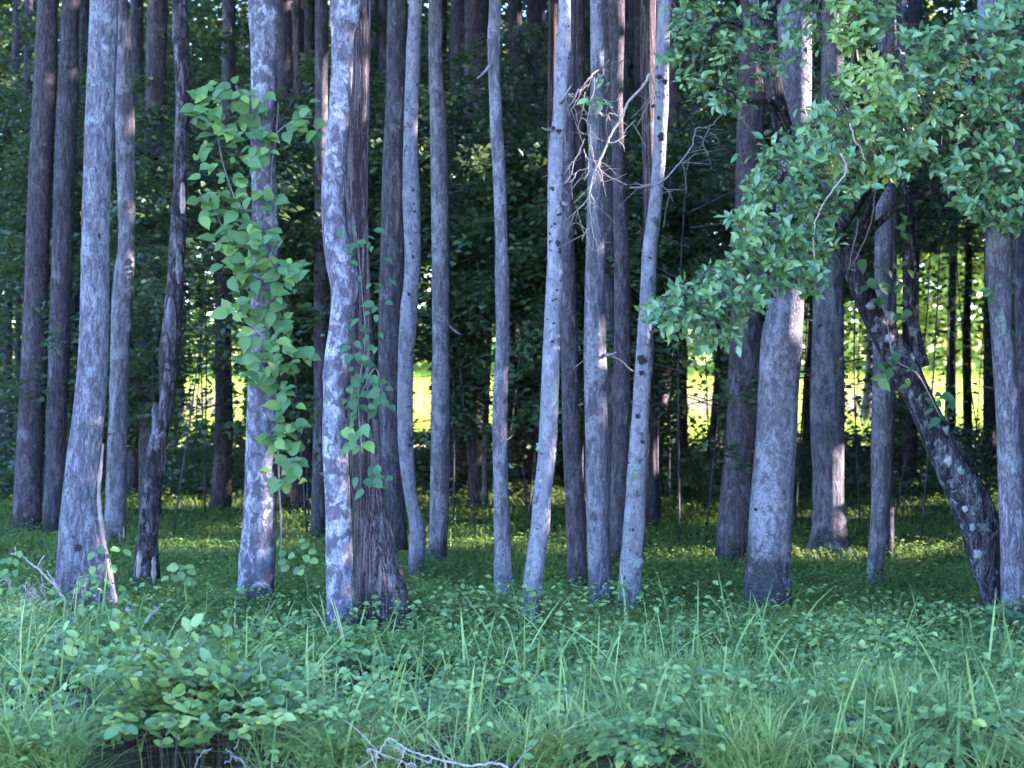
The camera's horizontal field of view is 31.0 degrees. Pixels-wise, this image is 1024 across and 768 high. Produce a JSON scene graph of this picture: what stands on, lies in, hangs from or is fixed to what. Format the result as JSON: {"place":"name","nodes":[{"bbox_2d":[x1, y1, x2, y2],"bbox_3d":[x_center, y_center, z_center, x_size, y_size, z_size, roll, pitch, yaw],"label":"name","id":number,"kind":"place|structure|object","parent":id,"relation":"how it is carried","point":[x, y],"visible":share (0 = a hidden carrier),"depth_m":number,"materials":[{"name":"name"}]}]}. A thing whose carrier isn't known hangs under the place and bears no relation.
{"place":"outdoors","nodes":[
{"label":"outdoors","id":0,"kind":"place"},
{"bbox_2d":[1,322,982,445],"bbox_3d":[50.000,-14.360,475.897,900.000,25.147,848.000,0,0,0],"label":"meadow","id":1,"kind":"structure","parent":0,"point":[930,348],"depth_m":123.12,"materials":[{"name":"plant"}]},
{"bbox_2d":[0,0,1015,375],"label":"woods","id":2,"kind":"object","parent":1,"relation":"on","point":[928,308],"visible":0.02,"depth_m":118.60,"materials":[{"name":"green plant"}]},
{"bbox_2d":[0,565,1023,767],"bbox_3d":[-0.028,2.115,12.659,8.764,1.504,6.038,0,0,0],"label":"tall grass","id":3,"kind":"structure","parent":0,"point":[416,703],"depth_m":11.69,"materials":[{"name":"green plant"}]},
{"bbox_2d":[0,445,1023,767],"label":"forest ground","id":4,"kind":"structure","parent":0,"point":[126,759],"depth_m":12.67,"materials":[{"name":"green plant"}]},
{"bbox_2d":[1,0,21,466],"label":"forest tree","id":5,"kind":"object","parent":4,"relation":"on","point":[15,42],"visible":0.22,"depth_m":40.84,"materials":[{"name":"brown plant"}]},
{"bbox_2d":[10,0,57,533],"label":"forest tree","id":6,"kind":"object","parent":4,"relation":"on","point":[27,499],"visible":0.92,"depth_m":24.75,"materials":[{"name":"brown plant"}]},
{"bbox_2d":[0,621,100,703],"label":"shrub","id":7,"kind":"object","parent":4,"relation":"on","point":[47,673],"visible":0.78,"depth_m":12.01,"materials":[{"name":"green plant"}]},
{"bbox_2d":[41,0,79,535],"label":"forest tree","id":8,"kind":"object","parent":4,"relation":"on","point":[63,220],"visible":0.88,"depth_m":24.31,"materials":[{"name":"brown plant"}]},
{"bbox_2d":[0,544,131,613],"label":"shrub","id":9,"kind":"object","parent":4,"relation":"on","point":[91,577],"visible":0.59,"depth_m":15.77,"materials":[{"name":"green plant"}]},
{"bbox_2d":[0,96,135,508],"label":"young tree","id":10,"kind":"object","parent":4,"relation":"on","point":[5,137],"visible":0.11,"depth_m":28.14,"materials":[{"name":"green plant"}]},
{"bbox_2d":[0,85,138,453],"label":"young tree","id":11,"kind":"object","parent":4,"relation":"on","point":[9,264],"visible":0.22,"depth_m":27.73,"materials":[{"name":"green plant"}]},
{"bbox_2d":[54,0,118,610],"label":"forest tree","id":12,"kind":"object","parent":4,"relation":"on","point":[81,532],"visible":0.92,"depth_m":16.47,"materials":[{"name":"grey plant"}]},
{"bbox_2d":[0,101,185,473],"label":"young tree","id":13,"kind":"object","parent":4,"relation":"on","point":[21,216],"visible":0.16,"depth_m":26.62,"materials":[{"name":"green plant"}]},
{"bbox_2d":[0,13,198,491],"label":"young tree","id":14,"kind":"object","parent":4,"relation":"on","point":[2,23],"visible":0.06,"depth_m":30.97,"materials":[{"name":"green plant"}]},
{"bbox_2d":[104,0,135,547],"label":"forest tree","id":15,"kind":"object","parent":4,"relation":"on","point":[116,461],"visible":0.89,"depth_m":22.51,"materials":[{"name":"grey plant"}]},
{"bbox_2d":[0,79,246,469],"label":"young tree","id":16,"kind":"object","parent":4,"relation":"on","point":[134,373],"visible":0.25,"depth_m":26.06,"materials":[{"name":"green plant"}]},
{"bbox_2d":[0,95,249,443],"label":"young tree","id":17,"kind":"object","parent":4,"relation":"on","point":[154,114],"visible":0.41,"depth_m":24.61,"materials":[{"name":"green plant"}]},
{"bbox_2d":[127,0,143,495],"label":"forest tree","id":18,"kind":"object","parent":4,"relation":"on","point":[137,64],"visible":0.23,"depth_m":31.52,"materials":[{"name":"brown plant"}]},
{"bbox_2d":[138,0,167,516],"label":"forest tree","id":19,"kind":"object","parent":4,"relation":"on","point":[156,54],"visible":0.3,"depth_m":26.85,"materials":[{"name":"brown plant"}]},
{"bbox_2d":[130,0,190,589],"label":"dead tree","id":20,"kind":"object","parent":4,"relation":"on","point":[146,560],"visible":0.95,"depth_m":18.27,"materials":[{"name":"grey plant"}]},
{"bbox_2d":[39,103,314,536],"bbox_3d":[-4.175,-0.881,24.105,3.933,5.792,3.324,0,0,0],"label":"young tree","id":21,"kind":"object","parent":4,"relation":"on","point":[157,207],"visible":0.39,"depth_m":23.76,"materials":[{"name":"green plant"}]},
{"bbox_2d":[55,613,326,767],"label":"shrub","id":22,"kind":"object","parent":4,"relation":"on","point":[157,671],"visible":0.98,"depth_m":10.69,"materials":[{"name":"green plant"}]},
{"bbox_2d":[70,10,311,485],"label":"young tree","id":23,"kind":"object","parent":4,"relation":"on","point":[239,30],"visible":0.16,"depth_m":31.79,"materials":[{"name":"green plant"}]},
{"bbox_2d":[106,21,313,516],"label":"young tree","id":24,"kind":"object","parent":4,"relation":"on","point":[223,37],"visible":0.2,"depth_m":26.86,"materials":[{"name":"green plant"}]},
{"bbox_2d":[237,0,279,606],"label":"forest tree","id":25,"kind":"object","parent":4,"relation":"on","point":[256,562],"visible":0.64,"depth_m":16.96,"materials":[{"name":"grey plant"}]},
{"bbox_2d":[179,76,326,576],"bbox_3d":[-2.342,-0.502,16.767,1.346,4.569,0.604,0,0,0],"label":"climbing vine","id":26,"kind":"object","parent":25,"relation":"attached to","point":[254,159],"visible":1,"depth_m":16.72,"materials":[{"name":"green plant"}]},
{"bbox_2d":[208,0,309,510],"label":"forest tree","id":27,"kind":"object","parent":4,"relation":"on","point":[221,491],"visible":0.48,"depth_m":28.61,"materials":[{"name":"brown plant"}]},
{"bbox_2d":[277,0,292,511],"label":"forest tree","id":28,"kind":"object","parent":4,"relation":"on","point":[284,59],"visible":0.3,"depth_m":28.32,"materials":[{"name":"brown plant"}]},
{"bbox_2d":[288,0,310,514],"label":"forest tree","id":29,"kind":"object","parent":4,"relation":"on","point":[296,495],"visible":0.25,"depth_m":27.48,"materials":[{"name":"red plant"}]},
{"bbox_2d":[127,141,477,535],"bbox_3d":[-2.923,-0.580,24.148,4.448,5.234,3.506,0,1,30],"label":"young tree","id":30,"kind":"object","parent":4,"relation":"on","point":[286,190],"visible":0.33,"depth_m":23.91,"materials":[{"name":"green plant"}]},
{"bbox_2d":[200,80,427,518],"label":"young tree","id":31,"kind":"object","parent":4,"relation":"on","point":[310,204],"visible":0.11,"depth_m":25.64,"materials":[{"name":"green plant"}]},
{"bbox_2d":[310,0,327,540],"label":"forest tree","id":32,"kind":"object","parent":4,"relation":"on","point":[321,112],"visible":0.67,"depth_m":23.66,"materials":[{"name":"grey plant"}]},
{"bbox_2d":[321,0,360,641],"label":"forest tree","id":33,"kind":"object","parent":4,"relation":"on","point":[342,275],"visible":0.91,"depth_m":14.99,"materials":[{"name":"grey plant"}]},
{"bbox_2d":[336,218,396,453],"bbox_3d":[-1.175,-0.390,14.952,0.500,1.930,0.386,0,0,0],"label":"climbing vine","id":34,"kind":"object","parent":33,"relation":"attached to","point":[373,394],"visible":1,"depth_m":14.94,"materials":[{"name":"green plant"}]},
{"bbox_2d":[181,42,509,447],"bbox_3d":[-2.373,-1.310,24.930,4.331,6.621,4.204,0,1,29],"label":"young tree","id":35,"kind":"object","parent":4,"relation":"on","point":[308,66],"visible":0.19,"depth_m":24.43,"materials":[{"name":"green plant"}]},
{"bbox_2d":[218,83,492,453],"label":"young tree","id":36,"kind":"object","parent":4,"relation":"on","point":[374,143],"visible":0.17,"depth_m":24.75,"materials":[{"name":"green plant"}]},
{"bbox_2d":[312,639,439,682],"bbox_3d":[-0.934,1.975,12.854,0.850,0.316,1.258,0,0,0],"label":"shrub","id":37,"kind":"object","parent":4,"relation":"on","point":[335,654],"visible":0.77,"depth_m":12.82,"materials":[{"name":"green plant"}]},
{"bbox_2d":[345,0,414,638],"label":"cedar tree","id":38,"kind":"object","parent":4,"relation":"on","point":[378,572],"visible":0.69,"depth_m":15.26,"materials":[{"name":"brown plant"}]},
{"bbox_2d":[245,87,534,438],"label":"young tree","id":39,"kind":"object","parent":4,"relation":"on","point":[307,98],"visible":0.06,"depth_m":26.75,"materials":[{"name":"green plant"}]},
{"bbox_2d":[378,0,408,558],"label":"forest tree","id":40,"kind":"object","parent":4,"relation":"on","point":[392,244],"visible":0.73,"depth_m":21.06,"materials":[{"name":"grey plant"}]},
{"bbox_2d":[397,0,425,581],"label":"forest tree","id":41,"kind":"object","parent":4,"relation":"on","point":[412,266],"visible":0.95,"depth_m":18.64,"materials":[{"name":"grey plant"}]},
{"bbox_2d":[310,77,560,531],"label":"young tree","id":42,"kind":"object","parent":4,"relation":"on","point":[476,127],"visible":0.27,"depth_m":24.68,"materials":[{"name":"green plant"}]},
{"bbox_2d":[425,0,460,565],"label":"forest tree","id":43,"kind":"object","parent":4,"relation":"on","point":[439,473],"visible":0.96,"depth_m":20.20,"materials":[{"name":"grey plant"}]},
{"bbox_2d":[377,690,518,739],"bbox_3d":[-0.425,1.992,10.954,0.778,0.245,0.815,0,1,-19],"label":"shrub","id":44,"kind":"object","parent":4,"relation":"on","point":[445,702],"visible":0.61,"depth_m":10.93,"materials":[{"name":"green plant"}]},
{"bbox_2d":[449,0,468,492],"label":"forest tree","id":45,"kind":"object","parent":4,"relation":"on","point":[457,21],"visible":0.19,"depth_m":31.94,"materials":[{"name":"brown plant"}]},
{"bbox_2d":[313,136,630,534],"bbox_3d":[-0.372,-0.642,24.443,4.258,5.330,3.523,0,0,0],"label":"young tree","id":46,"kind":"object","parent":4,"relation":"on","point":[483,231],"visible":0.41,"depth_m":23.90,"materials":[{"name":"green plant"}]},
{"bbox_2d":[457,0,488,508],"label":"forest tree","id":47,"kind":"object","parent":4,"relation":"on","point":[476,18],"visible":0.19,"depth_m":28.79,"materials":[{"name":"brown plant"}]},
{"bbox_2d":[477,0,513,602],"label":"forest tree","id":48,"kind":"object","parent":4,"relation":"on","point":[502,553],"visible":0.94,"depth_m":17.33,"materials":[{"name":"grey plant"}]},
{"bbox_2d":[0,406,998,503],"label":"undergrowth","id":49,"kind":"object","parent":4,"relation":"on","point":[238,479],"visible":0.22,"depth_m":31.94,"materials":[{"name":"green plant"}]},
{"bbox_2d":[413,107,587,513],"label":"young tree","id":50,"kind":"object","parent":4,"relation":"on","point":[478,463],"visible":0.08,"depth_m":27.72,"materials":[{"name":"green plant"}]},
{"bbox_2d":[374,14,630,434],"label":"young tree","id":51,"kind":"object","parent":4,"relation":"on","point":[458,57],"visible":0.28,"depth_m":25.56,"materials":[{"name":"green plant"}]},
{"bbox_2d":[374,139,630,527],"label":"young tree","id":52,"kind":"object","parent":4,"relation":"on","point":[528,170],"visible":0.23,"depth_m":24.62,"materials":[{"name":"green plant"}]},
{"bbox_2d":[0,449,1023,680],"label":"ground cover","id":53,"kind":"object","parent":4,"relation":"on","point":[198,595],"visible":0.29,"depth_m":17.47,"materials":[{"name":"green plant"}]},
{"bbox_2d":[0,575,1023,767],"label":"plants","id":54,"kind":"object","parent":4,"relation":"on","point":[382,687],"visible":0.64,"depth_m":12.39,"materials":[{"name":"green plant"}]},
{"bbox_2d":[0,595,1023,767],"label":"grass","id":55,"kind":"structure","parent":4,"relation":"on","point":[856,692],"depth_m":11.22,"materials":[{"name":"green plant"}]},
{"bbox_2d":[0,673,1023,767],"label":"bank grass","id":56,"kind":"structure","parent":4,"relation":"on","point":[60,756],"depth_m":10.28,"materials":[{"name":"green plant"}]},
{"bbox_2d":[0,0,1023,451],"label":"edge foliage","id":57,"kind":"object","parent":4,"relation":"on","point":[948,6],"visible":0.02,"depth_m":43.54,"materials":[{"name":"green plant"}]},
{"bbox_2d":[507,0,521,484],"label":"forest tree","id":58,"kind":"object","parent":4,"relation":"on","point":[515,9],"visible":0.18,"depth_m":32.42,"materials":[{"name":"brown plant"}]},
{"bbox_2d":[521,0,545,485],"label":"forest tree","id":59,"kind":"object","parent":4,"relation":"on","point":[536,11],"visible":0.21,"depth_m":32.82,"materials":[{"name":"brown plant"}]},
{"bbox_2d":[461,659,616,727],"bbox_3d":[0.248,1.950,11.663,0.908,0.363,1.119,0,1,27],"label":"shrub","id":60,"kind":"object","parent":4,"relation":"on","point":[509,681],"visible":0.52,"depth_m":11.55,"materials":[{"name":"green plant"}]},
{"bbox_2d":[521,0,571,629],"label":"birch tree","id":61,"kind":"object","parent":4,"relation":"on","point":[546,447],"visible":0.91,"depth_m":15.45,"materials":[{"name":"grey plant"}]},
{"bbox_2d":[541,0,557,377],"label":"forest tree","id":62,"kind":"object","parent":4,"relation":"on","point":[552,18],"visible":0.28,"depth_m":24.18,"materials":[{"name":"brown plant"}]},
{"bbox_2d":[414,50,685,476],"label":"young tree","id":63,"kind":"object","parent":4,"relation":"on","point":[505,69],"visible":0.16,"depth_m":27.99,"materials":[{"name":"green plant"}]},
{"bbox_2d":[561,0,587,594],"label":"forest tree","id":64,"kind":"object","parent":4,"relation":"on","point":[575,516],"visible":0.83,"depth_m":17.87,"materials":[{"name":"brown plant"}]},
{"bbox_2d":[575,0,584,481],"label":"forest tree","id":65,"kind":"object","parent":4,"relation":"on","point":[580,47],"visible":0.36,"depth_m":24.67,"materials":[{"name":"brown plant"}]},
{"bbox_2d":[449,182,729,381],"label":"young tree","id":66,"kind":"object","parent":4,"relation":"on","point":[533,254],"visible":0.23,"depth_m":23.75,"materials":[{"name":"green plant"}]},
{"bbox_2d":[464,129,727,443],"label":"young tree","id":67,"kind":"object","parent":4,"relation":"on","point":[691,219],"visible":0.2,"depth_m":24.57,"materials":[{"name":"green plant"}]},
{"bbox_2d":[465,117,732,500],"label":"young tree","id":68,"kind":"object","parent":4,"relation":"on","point":[635,135],"visible":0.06,"depth_m":26.21,"materials":[{"name":"green plant"}]},
{"bbox_2d":[584,0,616,611],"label":"forest tree","id":69,"kind":"object","parent":4,"relation":"on","point":[596,355],"visible":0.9,"depth_m":16.85,"materials":[{"name":"grey plant"}]},
{"bbox_2d":[604,0,613,519],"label":"forest tree","id":70,"kind":"object","parent":4,"relation":"on","point":[609,288],"visible":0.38,"depth_m":23.20,"materials":[{"name":"brown plant"}]},
{"bbox_2d":[509,175,727,441],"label":"young tree","id":71,"kind":"object","parent":4,"relation":"on","point":[540,301],"visible":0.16,"depth_m":24.20,"materials":[{"name":"green plant"}]},
{"bbox_2d":[608,0,630,571],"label":"forest tree","id":72,"kind":"object","parent":4,"relation":"on","point":[622,308],"visible":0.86,"depth_m":19.94,"materials":[{"name":"brown plant"}]},
{"bbox_2d":[470,198,769,442],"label":"young tree","id":73,"kind":"object","parent":4,"relation":"on","point":[661,250],"visible":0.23,"depth_m":23.59,"materials":[{"name":"green plant"}]},
{"bbox_2d":[556,699,715,767],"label":"shrub","id":74,"kind":"object","parent":4,"relation":"on","point":[639,760],"visible":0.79,"depth_m":10.33,"materials":[{"name":"green plant"}]},
{"bbox_2d":[614,0,670,616],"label":"birch tree","id":75,"kind":"object","parent":4,"relation":"on","point":[631,562],"visible":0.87,"depth_m":16.37,"materials":[{"name":"grey plant"}]},
{"bbox_2d":[640,0,656,559],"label":"forest tree","id":76,"kind":"object","parent":4,"relation":"on","point":[647,33],"visible":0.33,"depth_m":21.00,"materials":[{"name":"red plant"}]},
{"bbox_2d":[644,0,658,530],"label":"forest tree","id":77,"kind":"object","parent":4,"relation":"on","point":[652,499],"visible":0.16,"depth_m":24.63,"materials":[{"name":"brown plant"}]},
{"bbox_2d":[560,90,761,501],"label":"young tree","id":78,"kind":"object","parent":4,"relation":"on","point":[684,108],"visible":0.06,"depth_m":29.80,"materials":[{"name":"green plant"}]},
{"bbox_2d":[484,31,852,548],"bbox_3d":[2.018,-1.108,21.966,4.157,6.244,3.896,0,1,35],"label":"young tree","id":79,"kind":"object","parent":4,"relation":"on","point":[767,134],"visible":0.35,"depth_m":21.95,"materials":[{"name":"green plant"}]},
{"bbox_2d":[658,0,680,519],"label":"forest tree","id":80,"kind":"object","parent":4,"relation":"on","point":[674,95],"visible":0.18,"depth_m":26.02,"materials":[{"name":"brown plant"}]},
{"bbox_2d":[713,0,764,566],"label":"forest tree","id":81,"kind":"object","parent":4,"relation":"on","point":[733,517],"visible":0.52,"depth_m":20.60,"materials":[{"name":"brown plant"}]},
{"bbox_2d":[623,49,857,480],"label":"young tree","id":82,"kind":"object","parent":4,"relation":"on","point":[631,110],"visible":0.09,"depth_m":27.02,"materials":[{"name":"green plant"}]},
{"bbox_2d":[630,14,869,529],"bbox_3d":[3.095,-1.423,24.207,4.516,6.761,3.016,0,1,-24],"label":"young tree","id":83,"kind":"object","parent":4,"relation":"on","point":[706,120],"visible":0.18,"depth_m":24.51,"materials":[{"name":"green plant"}]},
{"bbox_2d":[742,0,811,612],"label":"forest tree","id":84,"kind":"object","parent":4,"relation":"on","point":[768,557],"visible":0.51,"depth_m":16.52,"materials":[{"name":"grey plant"}]},
{"bbox_2d":[576,0,1023,613],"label":"leaning tree","id":85,"kind":"object","parent":4,"relation":"on","point":[808,154],"visible":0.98,"depth_m":14.59,"materials":[{"name":"green plant"}]},
{"bbox_2d":[857,258,955,428],"bbox_3d":[3.404,-0.349,15.806,0.841,1.467,0.335,0,0,0],"label":"climbing vine","id":86,"kind":"object","parent":85,"relation":"attached to","point":[880,378],"visible":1,"depth_m":15.80,"materials":[{"name":"green plant"}]},
{"bbox_2d":[664,63,942,523],"bbox_3d":[3.931,-1.309,26.148,4.089,6.608,4.157,0,0,0],"label":"young tree","id":87,"kind":"object","parent":4,"relation":"on","point":[817,72],"visible":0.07,"depth_m":26.00,"materials":[{"name":"green plant"}]},
{"bbox_2d":[804,0,854,556],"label":"forest tree","id":88,"kind":"object","parent":4,"relation":"on","point":[827,432],"visible":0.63,"depth_m":21.77,"materials":[{"name":"grey plant"}]},
{"bbox_2d":[677,127,985,526],"bbox_3d":[4.489,-0.896,25.071,3.732,5.781,3.582,0,1,31],"label":"young tree","id":89,"kind":"object","parent":4,"relation":"on","point":[975,247],"visible":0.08,"depth_m":25.01,"materials":[{"name":"green plant"}]},
{"bbox_2d":[755,700,944,767],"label":"shrub","id":90,"kind":"object","parent":4,"relation":"on","point":[839,761],"visible":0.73,"depth_m":10.43,"materials":[{"name":"green plant"}]},
{"bbox_2d":[864,1,894,588],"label":"forest tree","id":91,"kind":"object","parent":4,"relation":"on","point":[881,428],"visible":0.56,"depth_m":18.09,"materials":[{"name":"grey plant"}]},
{"bbox_2d":[885,6,897,560],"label":"forest tree","id":92,"kind":"object","parent":4,"relation":"on","point":[890,534],"visible":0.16,"depth_m":20.96,"materials":[{"name":"brown plant"}]},
{"bbox_2d":[802,133,1016,524],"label":"young tree","id":93,"kind":"object","parent":4,"relation":"on","point":[944,285],"visible":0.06,"depth_m":25.71,"materials":[{"name":"green plant"}]},
{"bbox_2d":[899,0,921,485],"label":"forest tree","id":94,"kind":"object","parent":4,"relation":"on","point":[914,11],"visible":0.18,"depth_m":34.78,"materials":[{"name":"brown plant"}]},
{"bbox_2d":[843,89,1014,543],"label":"young tree","id":95,"kind":"object","parent":4,"relation":"on","point":[926,184],"visible":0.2,"depth_m":22.46,"materials":[{"name":"green plant"}]},
{"bbox_2d":[863,30,1015,463],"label":"young tree","id":96,"kind":"object","parent":4,"relation":"on","point":[964,439],"visible":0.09,"depth_m":32.87,"materials":[{"name":"green plant"}]},
{"bbox_2d":[946,5,957,428],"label":"forest tree","id":97,"kind":"object","parent":4,"relation":"on","point":[951,376],"visible":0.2,"depth_m":49.78,"materials":[{"name":"brown plant"}]},
{"bbox_2d":[896,58,1014,489],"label":"young tree","id":98,"kind":"object","parent":4,"relation":"on","point":[946,224],"visible":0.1,"depth_m":28.96,"materials":[{"name":"green plant"}]},
{"bbox_2d":[905,686,1023,767],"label":"shrub","id":99,"kind":"object","parent":4,"relation":"on","point":[986,716],"visible":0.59,"depth_m":10.44,"materials":[{"name":"green plant"}]},
{"bbox_2d":[962,0,975,451],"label":"forest tree","id":100,"kind":"object","parent":4,"relation":"on","point":[967,412],"visible":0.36,"depth_m":44.74,"materials":[{"name":"brown plant"}]},
{"bbox_2d":[982,232,996,474],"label":"forest tree","id":101,"kind":"object","parent":4,"relation":"on","point":[989,415],"visible":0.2,"depth_m":37.01,"materials":[{"name":"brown plant"}]},
{"bbox_2d":[977,0,1023,625],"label":"forest tree","id":102,"kind":"object","parent":4,"relation":"on","point":[1009,464],"visible":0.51,"depth_m":15.41,"materials":[{"name":"grey plant"}]},
{"bbox_2d":[1008,0,1023,471],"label":"forest tree","id":103,"kind":"object","parent":4,"relation":"on","point":[1018,265],"visible":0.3,"depth_m":19.69,"materials":[{"name":"brown plant"}]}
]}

